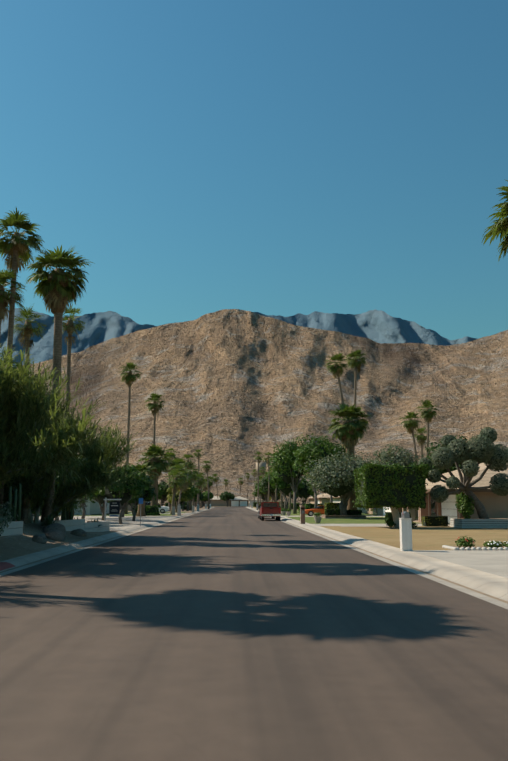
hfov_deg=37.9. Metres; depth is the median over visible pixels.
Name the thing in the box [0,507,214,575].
sidewalk
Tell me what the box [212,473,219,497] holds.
palm
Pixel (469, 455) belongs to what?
tree
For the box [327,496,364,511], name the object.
house
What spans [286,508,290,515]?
pot
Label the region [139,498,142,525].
blue sign post
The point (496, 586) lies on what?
sidewalk
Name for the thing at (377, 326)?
mountain
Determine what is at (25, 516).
palm
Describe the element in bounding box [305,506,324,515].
orange coupe car
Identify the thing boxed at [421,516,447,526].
hedge by garage
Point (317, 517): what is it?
pot
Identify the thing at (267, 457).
palm
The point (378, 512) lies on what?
house
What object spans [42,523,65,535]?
boulder
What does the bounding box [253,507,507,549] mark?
yard lawn
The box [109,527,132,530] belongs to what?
driveway
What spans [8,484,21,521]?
cactus
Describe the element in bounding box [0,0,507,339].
sky
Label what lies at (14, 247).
palm
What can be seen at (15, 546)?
ground
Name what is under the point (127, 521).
gravel
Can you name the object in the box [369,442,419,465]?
wispy tree
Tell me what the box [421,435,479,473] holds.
tree
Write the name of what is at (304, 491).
tree
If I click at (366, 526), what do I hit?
gravel strip
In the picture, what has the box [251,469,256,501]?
palm
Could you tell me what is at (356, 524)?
driveway
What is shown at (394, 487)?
box ficus tree
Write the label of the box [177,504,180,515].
mailbox
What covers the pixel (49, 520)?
bush
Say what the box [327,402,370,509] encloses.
palm
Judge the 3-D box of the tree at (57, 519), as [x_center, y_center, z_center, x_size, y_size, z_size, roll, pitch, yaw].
[-15.081,8.223,56.077,6.437,5.861,5.573,-7,-11,35]
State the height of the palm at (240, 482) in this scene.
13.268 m
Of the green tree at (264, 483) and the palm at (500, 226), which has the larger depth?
the green tree at (264, 483)
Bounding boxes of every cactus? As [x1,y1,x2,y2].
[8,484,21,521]
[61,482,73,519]
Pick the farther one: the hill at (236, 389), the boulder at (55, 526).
the hill at (236, 389)
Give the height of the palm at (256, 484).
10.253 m
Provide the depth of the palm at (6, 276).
38.43 m
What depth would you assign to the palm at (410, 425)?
110.75 m
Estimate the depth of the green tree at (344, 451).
116.79 m
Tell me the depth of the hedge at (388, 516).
61.28 m
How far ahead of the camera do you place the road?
9.12 m
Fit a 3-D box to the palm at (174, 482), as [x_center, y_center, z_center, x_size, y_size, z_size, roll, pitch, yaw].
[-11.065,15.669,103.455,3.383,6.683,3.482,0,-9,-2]
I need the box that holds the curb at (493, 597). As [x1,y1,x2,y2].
[0,504,507,609]
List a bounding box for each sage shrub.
[0,500,17,531]
[0,517,7,536]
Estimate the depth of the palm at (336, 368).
105.51 m
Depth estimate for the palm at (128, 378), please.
110.04 m
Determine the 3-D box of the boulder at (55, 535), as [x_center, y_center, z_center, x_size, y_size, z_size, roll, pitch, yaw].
[-8.632,6.784,32.046,0.908,0.640,0.752,0,-9,-2]
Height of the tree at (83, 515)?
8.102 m
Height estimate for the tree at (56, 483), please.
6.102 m
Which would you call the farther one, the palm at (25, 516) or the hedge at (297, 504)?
the hedge at (297, 504)
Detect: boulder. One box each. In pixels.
[32,534,46,543]
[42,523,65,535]
[45,530,64,540]
[70,529,86,535]
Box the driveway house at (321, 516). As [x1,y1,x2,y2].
[284,516,384,516]
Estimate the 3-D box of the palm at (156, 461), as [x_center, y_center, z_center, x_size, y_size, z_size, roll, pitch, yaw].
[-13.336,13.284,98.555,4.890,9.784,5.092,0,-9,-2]
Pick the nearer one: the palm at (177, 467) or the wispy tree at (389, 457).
the wispy tree at (389, 457)
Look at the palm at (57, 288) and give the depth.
41.42 m
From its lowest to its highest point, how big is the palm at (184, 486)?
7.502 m
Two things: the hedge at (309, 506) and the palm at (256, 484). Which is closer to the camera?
the hedge at (309, 506)
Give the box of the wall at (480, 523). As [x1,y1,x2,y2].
[450,518,507,527]
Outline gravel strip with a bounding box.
[341,526,417,526]
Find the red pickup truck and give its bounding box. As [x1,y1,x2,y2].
[258,502,280,520]
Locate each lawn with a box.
[59,512,184,515]
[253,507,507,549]
[281,510,384,515]
[288,517,420,523]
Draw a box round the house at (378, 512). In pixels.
[365,507,417,516]
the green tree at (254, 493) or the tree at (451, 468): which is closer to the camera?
the tree at (451, 468)
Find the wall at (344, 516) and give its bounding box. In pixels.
[322,515,365,518]
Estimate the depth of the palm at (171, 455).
139.11 m
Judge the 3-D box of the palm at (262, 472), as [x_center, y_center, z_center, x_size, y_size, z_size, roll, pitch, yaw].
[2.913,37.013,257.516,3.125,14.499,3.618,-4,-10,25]
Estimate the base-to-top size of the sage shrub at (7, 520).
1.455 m
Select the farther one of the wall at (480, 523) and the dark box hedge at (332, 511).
the dark box hedge at (332, 511)
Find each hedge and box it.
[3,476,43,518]
[131,505,160,515]
[288,503,299,508]
[302,503,322,508]
[324,502,339,513]
[325,509,340,514]
[347,509,361,514]
[384,512,410,522]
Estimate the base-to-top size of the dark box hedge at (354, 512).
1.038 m
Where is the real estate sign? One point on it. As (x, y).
(114, 507)
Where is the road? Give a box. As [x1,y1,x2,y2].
[0,507,507,760]
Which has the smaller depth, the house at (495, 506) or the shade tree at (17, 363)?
the shade tree at (17, 363)
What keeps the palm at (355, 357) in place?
on the green lawn at (298, 514)
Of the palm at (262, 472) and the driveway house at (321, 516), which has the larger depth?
the palm at (262, 472)
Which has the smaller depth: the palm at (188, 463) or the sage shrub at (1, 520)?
the sage shrub at (1, 520)
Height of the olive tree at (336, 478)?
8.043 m
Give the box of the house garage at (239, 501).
[230,496,248,505]
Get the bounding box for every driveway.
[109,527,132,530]
[313,524,449,525]
[411,550,507,577]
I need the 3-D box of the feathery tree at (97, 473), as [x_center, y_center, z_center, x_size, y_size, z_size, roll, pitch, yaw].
[-10.148,3.798,37.618,9.608,7.213,8.909,0,-9,-2]
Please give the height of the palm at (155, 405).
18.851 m
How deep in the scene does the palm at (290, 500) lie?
150.10 m
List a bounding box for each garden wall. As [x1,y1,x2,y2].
[0,521,22,535]
[52,519,109,531]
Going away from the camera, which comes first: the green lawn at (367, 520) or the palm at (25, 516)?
the palm at (25, 516)
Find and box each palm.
[0,208,43,516]
[0,268,26,335]
[5,472,46,523]
[13,303,45,519]
[26,245,94,521]
[52,304,85,411]
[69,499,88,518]
[119,362,141,513]
[130,463,158,515]
[138,444,170,514]
[145,393,165,505]
[160,451,179,510]
[165,469,186,514]
[168,458,189,511]
[168,464,189,513]
[172,468,194,503]
[182,454,196,510]
[186,463,201,509]
[192,470,200,505]
[192,474,204,508]
[193,449,202,489]
[200,475,205,507]
[202,460,211,508]
[202,479,207,503]
[204,476,214,502]
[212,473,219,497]
[238,478,244,492]
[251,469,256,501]
[253,451,263,508]
[253,476,261,503]
[259,467,265,501]
[261,451,272,500]
[267,459,282,507]
[270,452,279,501]
[289,492,290,510]
[324,353,346,418]
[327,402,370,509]
[346,350,367,453]
[400,411,420,464]
[414,427,430,457]
[416,399,438,457]
[481,179,507,260]
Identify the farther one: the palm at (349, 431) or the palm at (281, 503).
the palm at (281, 503)
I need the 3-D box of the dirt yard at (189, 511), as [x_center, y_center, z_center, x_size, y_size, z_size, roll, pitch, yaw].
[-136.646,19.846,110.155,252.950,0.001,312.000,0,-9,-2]
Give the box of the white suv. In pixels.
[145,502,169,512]
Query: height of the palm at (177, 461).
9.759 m
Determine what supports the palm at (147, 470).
on the dirt yard at (189, 511)
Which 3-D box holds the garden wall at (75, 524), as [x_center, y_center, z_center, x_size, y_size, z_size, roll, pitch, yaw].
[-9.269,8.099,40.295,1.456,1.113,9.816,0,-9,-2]
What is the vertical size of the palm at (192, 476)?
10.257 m
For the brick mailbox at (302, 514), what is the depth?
59.46 m
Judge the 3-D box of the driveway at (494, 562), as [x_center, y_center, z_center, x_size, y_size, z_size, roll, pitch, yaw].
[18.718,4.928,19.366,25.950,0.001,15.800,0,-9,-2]
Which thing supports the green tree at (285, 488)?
on the green lawn at (298, 514)
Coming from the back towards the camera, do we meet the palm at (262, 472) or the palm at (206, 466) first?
the palm at (262, 472)
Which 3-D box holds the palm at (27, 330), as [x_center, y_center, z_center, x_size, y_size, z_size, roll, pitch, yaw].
[-13.036,2.087,41.757,2.410,13.473,2.292,0,-9,-2]
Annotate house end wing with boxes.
[185,496,229,505]
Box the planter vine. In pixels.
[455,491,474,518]
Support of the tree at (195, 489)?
on the dirt yard at (189, 511)
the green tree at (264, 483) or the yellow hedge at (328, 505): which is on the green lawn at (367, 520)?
the yellow hedge at (328, 505)
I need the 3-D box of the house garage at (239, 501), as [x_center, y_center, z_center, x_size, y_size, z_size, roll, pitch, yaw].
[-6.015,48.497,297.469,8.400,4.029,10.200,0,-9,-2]
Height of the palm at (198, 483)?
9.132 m
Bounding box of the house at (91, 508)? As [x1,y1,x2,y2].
[42,498,108,514]
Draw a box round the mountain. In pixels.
[0,308,476,366]
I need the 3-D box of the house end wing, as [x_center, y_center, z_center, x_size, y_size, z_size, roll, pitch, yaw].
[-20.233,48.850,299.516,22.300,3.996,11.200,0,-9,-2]
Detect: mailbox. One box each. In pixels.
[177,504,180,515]
[300,505,304,523]
[399,511,412,550]
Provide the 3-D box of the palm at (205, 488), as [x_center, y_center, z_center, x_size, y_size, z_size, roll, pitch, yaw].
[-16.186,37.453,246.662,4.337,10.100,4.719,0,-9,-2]
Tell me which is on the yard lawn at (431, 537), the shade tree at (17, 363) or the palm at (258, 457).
the palm at (258, 457)
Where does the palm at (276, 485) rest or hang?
on the yard lawn at (431, 537)
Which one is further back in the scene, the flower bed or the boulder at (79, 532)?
the boulder at (79, 532)
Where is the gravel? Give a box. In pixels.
[39,516,174,526]
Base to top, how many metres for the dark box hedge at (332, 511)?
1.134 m
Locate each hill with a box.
[16,309,507,503]
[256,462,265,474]
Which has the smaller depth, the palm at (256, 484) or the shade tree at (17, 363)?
the shade tree at (17, 363)
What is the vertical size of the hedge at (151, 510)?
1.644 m
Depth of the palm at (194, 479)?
167.87 m
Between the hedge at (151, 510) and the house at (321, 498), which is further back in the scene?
the house at (321, 498)
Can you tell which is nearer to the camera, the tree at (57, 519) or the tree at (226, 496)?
the tree at (57, 519)
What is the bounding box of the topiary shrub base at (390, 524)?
[385,520,395,527]
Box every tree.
[0,342,117,491]
[0,353,49,428]
[6,409,141,525]
[54,464,92,520]
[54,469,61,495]
[77,452,112,518]
[82,467,117,519]
[166,485,192,505]
[171,482,198,510]
[219,491,234,506]
[252,483,278,501]
[260,474,280,501]
[264,472,301,508]
[268,438,308,513]
[291,477,317,503]
[292,433,341,507]
[296,444,372,514]
[324,441,345,502]
[352,460,429,527]
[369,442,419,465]
[418,427,507,518]
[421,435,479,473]
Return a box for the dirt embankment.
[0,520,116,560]
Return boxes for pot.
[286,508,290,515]
[313,512,321,522]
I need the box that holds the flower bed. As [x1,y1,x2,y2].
[442,536,507,549]
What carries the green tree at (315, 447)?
on the green lawn at (298, 514)
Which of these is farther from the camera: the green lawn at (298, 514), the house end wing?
the house end wing
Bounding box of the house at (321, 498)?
[307,493,329,505]
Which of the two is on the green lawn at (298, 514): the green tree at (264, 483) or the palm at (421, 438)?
the palm at (421, 438)
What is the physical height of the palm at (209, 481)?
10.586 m
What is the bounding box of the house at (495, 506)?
[398,463,507,523]
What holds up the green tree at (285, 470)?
on the green lawn at (298, 514)
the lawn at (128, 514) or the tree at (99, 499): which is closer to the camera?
the tree at (99, 499)
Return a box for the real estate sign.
[104,498,120,520]
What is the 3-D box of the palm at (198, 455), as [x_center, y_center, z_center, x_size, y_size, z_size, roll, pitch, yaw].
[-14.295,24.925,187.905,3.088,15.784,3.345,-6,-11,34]
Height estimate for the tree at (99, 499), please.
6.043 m
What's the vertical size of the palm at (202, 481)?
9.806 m
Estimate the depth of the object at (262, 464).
553.96 m
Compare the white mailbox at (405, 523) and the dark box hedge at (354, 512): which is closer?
the white mailbox at (405, 523)
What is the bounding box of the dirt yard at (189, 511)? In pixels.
[128,507,207,515]
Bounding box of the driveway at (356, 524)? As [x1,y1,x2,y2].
[313,524,449,525]
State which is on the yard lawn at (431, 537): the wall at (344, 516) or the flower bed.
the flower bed
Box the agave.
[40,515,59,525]
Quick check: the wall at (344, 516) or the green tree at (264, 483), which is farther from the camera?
the green tree at (264, 483)
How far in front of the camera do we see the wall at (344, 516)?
78.21 m
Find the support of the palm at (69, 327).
on the dirt yard at (189, 511)
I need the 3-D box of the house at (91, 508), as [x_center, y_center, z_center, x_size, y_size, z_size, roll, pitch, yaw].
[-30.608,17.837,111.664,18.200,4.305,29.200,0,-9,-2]
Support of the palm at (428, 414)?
on the green lawn at (298, 514)

